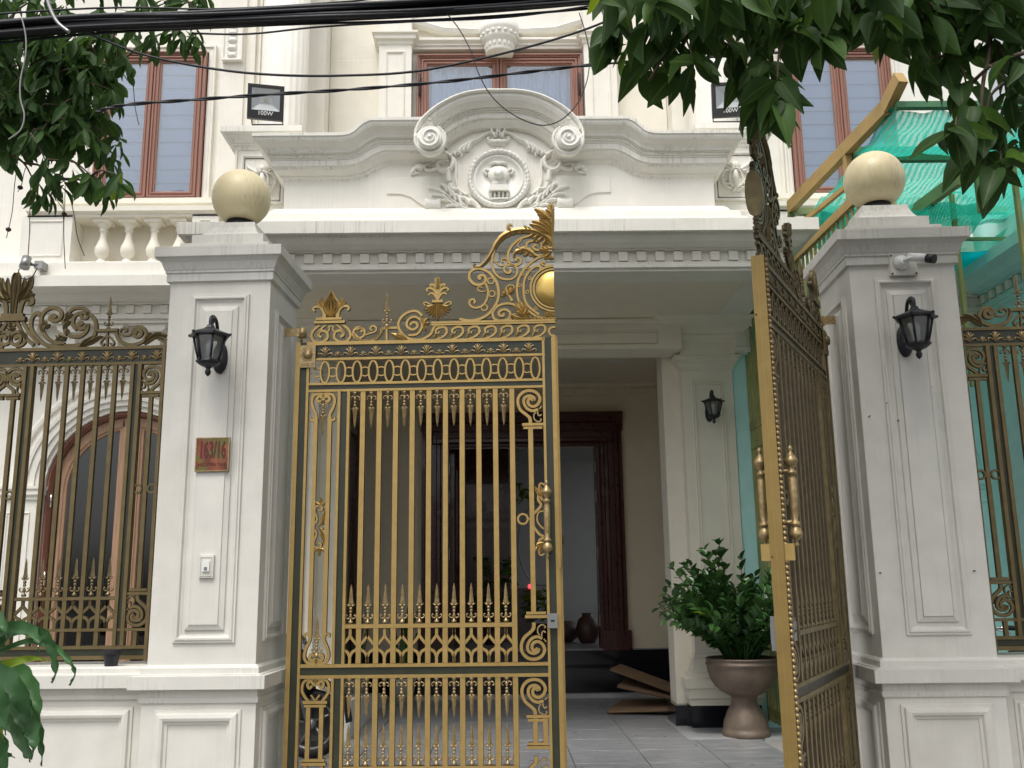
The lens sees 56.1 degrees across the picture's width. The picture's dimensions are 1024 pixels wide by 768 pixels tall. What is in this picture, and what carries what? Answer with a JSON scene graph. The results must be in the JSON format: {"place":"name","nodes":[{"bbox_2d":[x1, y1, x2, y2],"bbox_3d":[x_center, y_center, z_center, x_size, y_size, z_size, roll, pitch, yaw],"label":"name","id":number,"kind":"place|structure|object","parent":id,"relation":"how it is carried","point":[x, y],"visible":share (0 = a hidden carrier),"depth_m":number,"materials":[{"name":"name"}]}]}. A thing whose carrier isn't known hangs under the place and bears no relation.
{"place":"outdoors","nodes":[
{"label":"outdoors","id":0,"kind":"place"},
{"bbox_2d":[0,0,589,43],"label":"cable bundle","id":1,"kind":"object","parent":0,"point":[39,27],"visible":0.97,"depth_m":5.90,"materials":[{"name":"black rubber"}]},
{"bbox_2d":[8,18,26,139],"bbox_3d":[-2.718,-1.696,5.319,0.080,0.740,0.008,-1,-12,-1],"label":"cable","id":2,"kind":"object","parent":1,"relation":"hanging from","point":[20,81],"visible":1,"depth_m":5.31,"materials":[{"name":"plastic"}]},
{"bbox_2d":[46,0,70,33],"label":"hose","id":3,"kind":"object","parent":1,"relation":"hanging from","point":[61,26],"visible":1,"depth_m":5.61,"materials":[{"name":"white plastic"}]},
{"bbox_2d":[0,0,367,14],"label":"cable","id":4,"kind":"object","parent":1,"relation":"attached to","point":[67,9],"visible":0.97,"depth_m":5.85,"materials":[{"name":"black rubber"}]},
{"bbox_2d":[79,21,602,76],"bbox_3d":[-1.551,-2.329,5.996,6.501,1.024,0.272,0,-12,-2],"label":"cable","id":5,"kind":"object","parent":1,"relation":"hanging from","point":[338,75],"visible":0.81,"depth_m":5.88,"materials":[{"name":"black rubber"}]},
{"bbox_2d":[192,5,588,34],"bbox_3d":[-0.342,-2.377,6.043,3.224,0.569,0.076,0,-12,-6],"label":"cable","id":6,"kind":"object","parent":1,"relation":"hanging from","point":[357,24],"visible":0.92,"depth_m":5.96,"materials":[{"name":"black rubber"}]},
{"bbox_2d":[446,13,589,125],"bbox_3d":[0.023,-1.962,5.917,0.919,0.802,0.007,-1,-12,-1],"label":"cable","id":7,"kind":"object","parent":1,"relation":"hanging from","point":[506,109],"visible":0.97,"depth_m":5.89,"materials":[{"name":"black rubber"}]},
{"bbox_2d":[388,605,424,704],"bbox_3d":[-1.310,3.323,11.898,0.383,1.209,0.473,-10,-15,38],"label":"snake plant","id":8,"kind":"object","parent":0,"point":[403,645],"visible":0.32,"depth_m":11.77,"materials":[{"name":"green plant"}]},
{"bbox_2d":[95,51,777,112],"bbox_3d":[-0.271,-1.886,5.945,4.365,0.676,0.085,1,-12,-7],"label":"cable","id":9,"kind":"object","parent":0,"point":[139,103],"visible":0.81,"depth_m":5.85,"materials":[{"name":"black rubber"}]},
{"bbox_2d":[1,0,1023,112],"label":"sky","id":10,"kind":"structure","parent":0,"point":[996,94],"materials":[{"name":"white"}]},
{"bbox_2d":[298,697,783,767],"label":"yard floor","id":11,"kind":"structure","parent":0,"point":[598,735],"depth_m":8.86,"materials":[{"name":"tile"}]},
{"bbox_2d":[3,661,146,767],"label":"front wall","id":12,"kind":"structure","parent":11,"relation":"on","point":[90,716],"depth_m":5.91,"materials":[{"name":"grey paint"}]},
{"bbox_2d":[0,272,167,660],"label":"iron fence","id":13,"kind":"object","parent":12,"relation":"on","point":[136,356],"visible":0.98,"depth_m":6.43,"materials":[{"name":"brown metal"}]},
{"bbox_2d":[102,649,121,666],"bbox_3d":[-2.512,1.717,6.021,0.112,0.100,0.109,-1,-12,2],"label":"flower pot","id":14,"kind":"object","parent":12,"relation":"on","point":[111,657],"visible":1,"depth_m":5.98,"materials":[{"name":"grey plastic"}]},
{"bbox_2d":[127,222,311,767],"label":"gate pillar","id":15,"kind":"structure","parent":11,"relation":"on","point":[208,681],"depth_m":6.08,"materials":[{"name":"grey paint"}]},
{"bbox_2d":[198,555,214,577],"bbox_3d":[-1.888,1.128,5.930,0.092,0.139,0.030,-1,-12,2],"label":"bell switch","id":16,"kind":"object","parent":15,"relation":"attached to","point":[206,565],"visible":1,"depth_m":5.92,"materials":[{"name":"white plastic"}]},
{"bbox_2d":[188,315,231,375],"bbox_3d":[-1.893,-0.238,6.056,0.279,0.412,0.333,-1,-12,2],"label":"wall lantern","id":17,"kind":"object","parent":15,"relation":"attached to","point":[207,336],"depth_m":6.00,"materials":[{"name":"black metal"}]},
{"bbox_2d":[194,437,230,471],"bbox_3d":[-1.895,0.446,6.076,0.216,0.216,0.018,-1,-12,2],"label":"number plaque","id":18,"kind":"object","parent":15,"relation":"attached to","point":[212,454],"visible":1,"depth_m":6.07,"materials":[{"name":"orange paint"}]},
{"bbox_2d":[211,169,270,223],"bbox_3d":[-1.921,-1.302,6.815,0.408,0.442,0.408,-1,-12,2],"label":"ball lamp","id":19,"kind":"object","parent":15,"relation":"on","point":[240,195],"visible":0.91,"depth_m":6.67,"materials":[{"name":"beige glass"}]},
{"bbox_2d":[284,327,306,338],"bbox_3d":[-1.488,-0.347,6.564,0.170,0.064,0.060,-1,-12,2],"label":"hinge bracket","id":20,"kind":"object","parent":15,"relation":"attached to","point":[296,332],"visible":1,"depth_m":6.54,"materials":[{"name":"gold metal"}]},
{"bbox_2d":[282,204,566,767],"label":"gate leaf","id":21,"kind":"object","parent":20,"relation":"attached to","point":[316,671],"visible":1,"depth_m":6.24,"materials":[{"name":"gold metal"}]},
{"bbox_2d":[141,628,351,757],"bbox_3d":[-2.361,2.543,8.322,2.031,1.326,0.934,-2,-12,7],"label":"scooter","id":22,"kind":"object","parent":11,"relation":"on","point":[314,691],"visible":0.15,"depth_m":8.16,"materials":[{"name":"plastic"}]},
{"bbox_2d":[345,617,369,693],"bbox_3d":[-1.940,3.391,11.829,0.375,1.063,0.378,-1,-12,-1],"label":"snake plant","id":23,"kind":"object","parent":11,"relation":"on","point":[363,688],"visible":0.26,"depth_m":11.69,"materials":[{"name":"green plant"}]},
{"bbox_2d":[344,693,381,739],"bbox_3d":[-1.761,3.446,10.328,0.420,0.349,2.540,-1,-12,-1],"label":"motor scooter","id":24,"kind":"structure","parent":11,"relation":"on","point":[364,719],"depth_m":9.92,"materials":[{"name":"plastic"}]},
{"bbox_2d":[0,0,1023,727],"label":"villa","id":25,"kind":"object","parent":11,"relation":"on","point":[402,198],"visible":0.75,"depth_m":10.16,"materials":[{"name":"white paint"}]},
{"bbox_2d":[18,255,47,279],"bbox_3d":[-4.900,-1.180,9.827,0.275,0.237,0.184,7,-14,-33],"label":"wall camera","id":26,"kind":"object","parent":25,"relation":"attached to","point":[26,263],"depth_m":9.81,"materials":[{"name":"grey metal"}]},
{"bbox_2d":[92,51,208,197],"bbox_3d":[-4.067,-2.900,10.821,1.190,1.810,0.115,-1,-12,-1],"label":"window","id":27,"kind":"structure","parent":25,"relation":"in","point":[164,152],"depth_m":10.84,"materials":[{"name":"clear glass"}]},
{"bbox_2d":[247,83,284,124],"bbox_3d":[-2.396,-2.724,9.345,0.358,0.366,0.194,-1,-12,-1],"label":"floodlight","id":28,"kind":"object","parent":25,"relation":"attached to","point":[267,108],"visible":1,"depth_m":9.33,"materials":[{"name":"black plastic"}]},
{"bbox_2d":[345,406,359,663],"bbox_3d":[-2.072,1.928,11.984,0.125,3.300,1.900,-1,-12,-1],"label":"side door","id":29,"kind":"structure","parent":25,"relation":"in","point":[354,432],"depth_m":12.69,"materials":[{"name":"brown wood"}]},
{"bbox_2d":[450,449,509,638],"bbox_3d":[-1.072,2.567,16.193,2.040,3.284,1.580,-1,-12,-1],"label":"tall cupboard","id":30,"kind":"object","parent":25,"relation":"on","point":[471,515],"visible":0.07,"depth_m":15.47,"materials":[{"name":"brown wood"}]},
{"bbox_2d":[469,556,518,644],"bbox_3d":[-0.248,3.114,13.846,0.725,1.249,0.711,-7,-13,29],"label":"indoor plant","id":31,"kind":"object","parent":25,"relation":"on","point":[506,570],"visible":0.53,"depth_m":13.77,"materials":[{"name":"green plant"}]},
{"bbox_2d":[417,53,582,116],"bbox_3d":[-0.135,-2.900,10.894,1.875,1.770,0.220,-1,-12,-1],"label":"window","id":32,"kind":"structure","parent":25,"relation":"in","point":[563,86],"depth_m":11.02,"materials":[{"name":"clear glass"}]},
{"bbox_2d":[502,588,533,640],"bbox_3d":[0.104,3.525,14.693,0.490,0.774,0.440,-1,-12,-1],"label":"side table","id":33,"kind":"object","parent":25,"relation":"on","point":[524,627],"visible":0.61,"depth_m":14.50,"materials":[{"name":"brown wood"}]},
{"bbox_2d":[516,483,536,504],"bbox_3d":[0.237,1.925,16.829,0.411,0.397,0.106,-1,-12,-1],"label":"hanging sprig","id":34,"kind":"object","parent":25,"relation":"hanging from","point":[521,493],"visible":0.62,"depth_m":16.84,"materials":[{"name":"green plant"}]},
{"bbox_2d":[520,587,547,640],"bbox_3d":[0.468,3.469,14.504,0.707,0.800,0.712,-1,-12,-1],"label":"indoor plant","id":35,"kind":"object","parent":25,"relation":"on","point":[527,597],"visible":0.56,"depth_m":14.40,"materials":[{"name":"green plant"}]},
{"bbox_2d":[518,503,563,585],"bbox_3d":[0.439,2.436,14.615,0.706,1.264,0.021,-1,-12,-1],"label":"metal hoop","id":36,"kind":"object","parent":25,"relation":"attached to","point":[519,549],"visible":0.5,"depth_m":14.60,"materials":[{"name":"metal"}]},
{"bbox_2d":[547,621,576,641],"bbox_3d":[0.758,3.651,14.165,0.500,0.300,0.500,-1,-12,-1],"label":"vase","id":37,"kind":"object","parent":25,"relation":"on","point":[570,634],"visible":0.37,"depth_m":13.98,"materials":[{"name":"ceramic"}]},
{"bbox_2d":[576,613,597,642],"bbox_3d":[1.090,3.529,13.888,0.340,0.420,0.340,-1,-12,-1],"label":"vase","id":38,"kind":"object","parent":25,"relation":"on","point":[587,628],"visible":0.97,"depth_m":13.77,"materials":[{"name":"ceramic"}]},
{"bbox_2d":[701,390,724,423],"bbox_3d":[2.106,0.244,10.099,0.253,0.373,0.330,-1,-12,-1],"label":"wall lantern","id":39,"kind":"object","parent":25,"relation":"attached to","point":[712,411],"depth_m":10.03,"materials":[{"name":"black metal"}]},
{"bbox_2d":[711,82,740,122],"bbox_3d":[2.130,-2.768,9.417,0.353,0.366,0.178,-1,-12,-1],"label":"floodlight","id":40,"kind":"object","parent":25,"relation":"on","point":[732,110],"visible":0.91,"depth_m":9.39,"materials":[{"name":"black plastic"}]},
{"bbox_2d":[745,309,780,724],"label":"side gate","id":41,"kind":"structure","parent":25,"relation":"attached to","point":[773,697],"depth_m":9.99,"materials":[{"name":"green paint"}]},
{"bbox_2d":[791,47,891,192],"bbox_3d":[3.762,-2.979,10.932,1.190,1.810,0.115,-1,-12,-1],"label":"window","id":42,"kind":"structure","parent":25,"relation":"in","point":[842,99],"depth_m":10.99,"materials":[{"name":"clear glass"}]},
{"bbox_2d":[954,251,987,269],"bbox_3d":[4.823,-1.186,9.976,1.250,0.015,1.150,-1,-12,-1],"label":"roofing sheet","id":43,"kind":"object","parent":25,"relation":"on","point":[968,258],"visible":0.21,"depth_m":9.56,"materials":[{"name":"teal plastic"}]},
{"bbox_2d":[955,228,1007,270],"bbox_3d":[4.398,-1.236,9.955,1.100,0.506,0.900,-1,-12,-1],"label":"shade net","id":44,"kind":"object","parent":25,"relation":"hanging from","point":[974,246],"visible":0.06,"depth_m":9.67,"materials":[{"name":"teal fabric"}]},
{"bbox_2d":[607,699,667,712],"bbox_3d":[1.672,3.652,10.983,1.038,0.126,1.170,-4,-12,15],"label":"flattened carton","id":45,"kind":"object","parent":11,"relation":"on","point":[640,706],"visible":0.55,"depth_m":10.88,"materials":[{"name":"brown cardboard"}]},
{"bbox_2d":[617,679,670,699],"bbox_3d":[1.741,3.561,11.104,0.987,0.206,0.820,-3,-12,13],"label":"flattened carton","id":46,"kind":"object","parent":45,"relation":"on","point":[634,686],"visible":0.5,"depth_m":11.02,"materials":[{"name":"brown cardboard"}]},
{"bbox_2d":[610,664,670,692],"bbox_3d":[1.695,3.483,11.268,1.013,0.321,0.720,-4,-12,17],"label":"flattened carton","id":47,"kind":"object","parent":46,"relation":"on","point":[643,677],"visible":0.55,"depth_m":11.25,"materials":[{"name":"brown cardboard"}]},
{"bbox_2d":[652,538,777,738],"bbox_3d":[2.181,2.398,9.198,1.563,1.848,1.455,-1,-12,-1],"label":"potted plant","id":48,"kind":"object","parent":11,"relation":"on","point":[715,614],"visible":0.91,"depth_m":8.97,"materials":[{"name":"green plant"}]},
{"bbox_2d":[787,73,1023,386],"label":"canopy","id":49,"kind":"object","parent":11,"relation":"on","point":[846,150],"visible":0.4,"depth_m":8.48,"materials":[{"name":"metal"}]},
{"bbox_2d":[813,202,981,248],"bbox_3d":[3.663,-1.472,9.408,1.580,0.273,0.950,-1,-12,-1],"label":"shade net","id":50,"kind":"object","parent":49,"relation":"attached to","point":[945,214],"visible":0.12,"depth_m":9.06,"materials":[{"name":"teal fabric"}]},
{"bbox_2d":[813,108,1023,224],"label":"shade net","id":51,"kind":"object","parent":49,"relation":"attached to","point":[900,133],"visible":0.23,"depth_m":8.52,"materials":[{"name":"teal fabric"}]},
{"bbox_2d":[803,204,1020,767],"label":"gate pillar","id":52,"kind":"structure","parent":11,"relation":"on","point":[933,675],"depth_m":5.91,"materials":[{"name":"grey paint"}]},
{"bbox_2d":[821,316,835,326],"bbox_3d":[2.111,-0.420,6.436,0.155,0.064,0.060,-1,-12,2],"label":"hinge bracket","id":53,"kind":"object","parent":52,"relation":"attached to","point":[828,320],"visible":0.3,"depth_m":6.41,"materials":[{"name":"gold metal"}]},
{"bbox_2d":[745,129,860,767],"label":"gate leaf","id":54,"kind":"object","parent":53,"relation":"attached to","point":[799,507],"visible":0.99,"depth_m":5.15,"materials":[{"name":"gold metal"}]},
{"bbox_2d":[843,151,905,207],"bbox_3d":[2.512,-1.392,6.657,0.408,0.442,0.408,-1,-12,2],"label":"ball lamp","id":55,"kind":"object","parent":52,"relation":"on","point":[874,178],"visible":0.84,"depth_m":6.51,"materials":[{"name":"beige glass"}]},
{"bbox_2d":[888,253,936,276],"bbox_3d":[2.562,-0.774,6.110,0.146,0.140,0.307,10,-16,-43],"label":"security camera","id":56,"kind":"object","parent":52,"relation":"attached to","point":[902,265],"visible":1,"depth_m":6.13,"materials":[{"name":"grey paint"}]},
{"bbox_2d":[892,296,937,358],"bbox_3d":[2.468,-0.342,5.902,0.279,0.412,0.333,-1,-12,2],"label":"wall lantern","id":57,"kind":"object","parent":52,"relation":"attached to","point":[917,318],"depth_m":5.85,"materials":[{"name":"black metal"}]},
{"bbox_2d":[997,652,1023,767],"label":"front wall","id":58,"kind":"structure","parent":11,"relation":"on","point":[1015,702],"depth_m":5.72,"materials":[{"name":"grey paint"}]},
{"bbox_2d":[960,275,1023,651],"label":"iron fence","id":59,"kind":"object","parent":58,"relation":"on","point":[989,338],"visible":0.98,"depth_m":6.23,"materials":[{"name":"brown metal"}]},
{"bbox_2d":[993,595,1023,651],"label":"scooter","id":60,"kind":"object","parent":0,"point":[1010,627],"depth_m":7.20,"materials":[{"name":"plastic"}]},
{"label":"pavement","id":61,"kind":"structure","parent":0,"visible":0},
{"bbox_2d":[0,611,75,767],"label":"dracaena","id":62,"kind":"object","parent":61,"relation":"on","point":[21,704],"visible":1,"depth_m":4.27,"materials":[{"name":"green plant"}]},
{"bbox_2d":[0,0,214,268],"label":"street tree","id":63,"kind":"object","parent":61,"relation":"on","point":[64,122],"visible":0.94,"depth_m":6.11,"materials":[{"name":"green plant"}]},
{"bbox_2d":[586,0,1023,218],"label":"street tree","id":64,"kind":"object","parent":61,"relation":"on","point":[799,34],"visible":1,"depth_m":4.51,"materials":[{"name":"green plant"}]}
]}

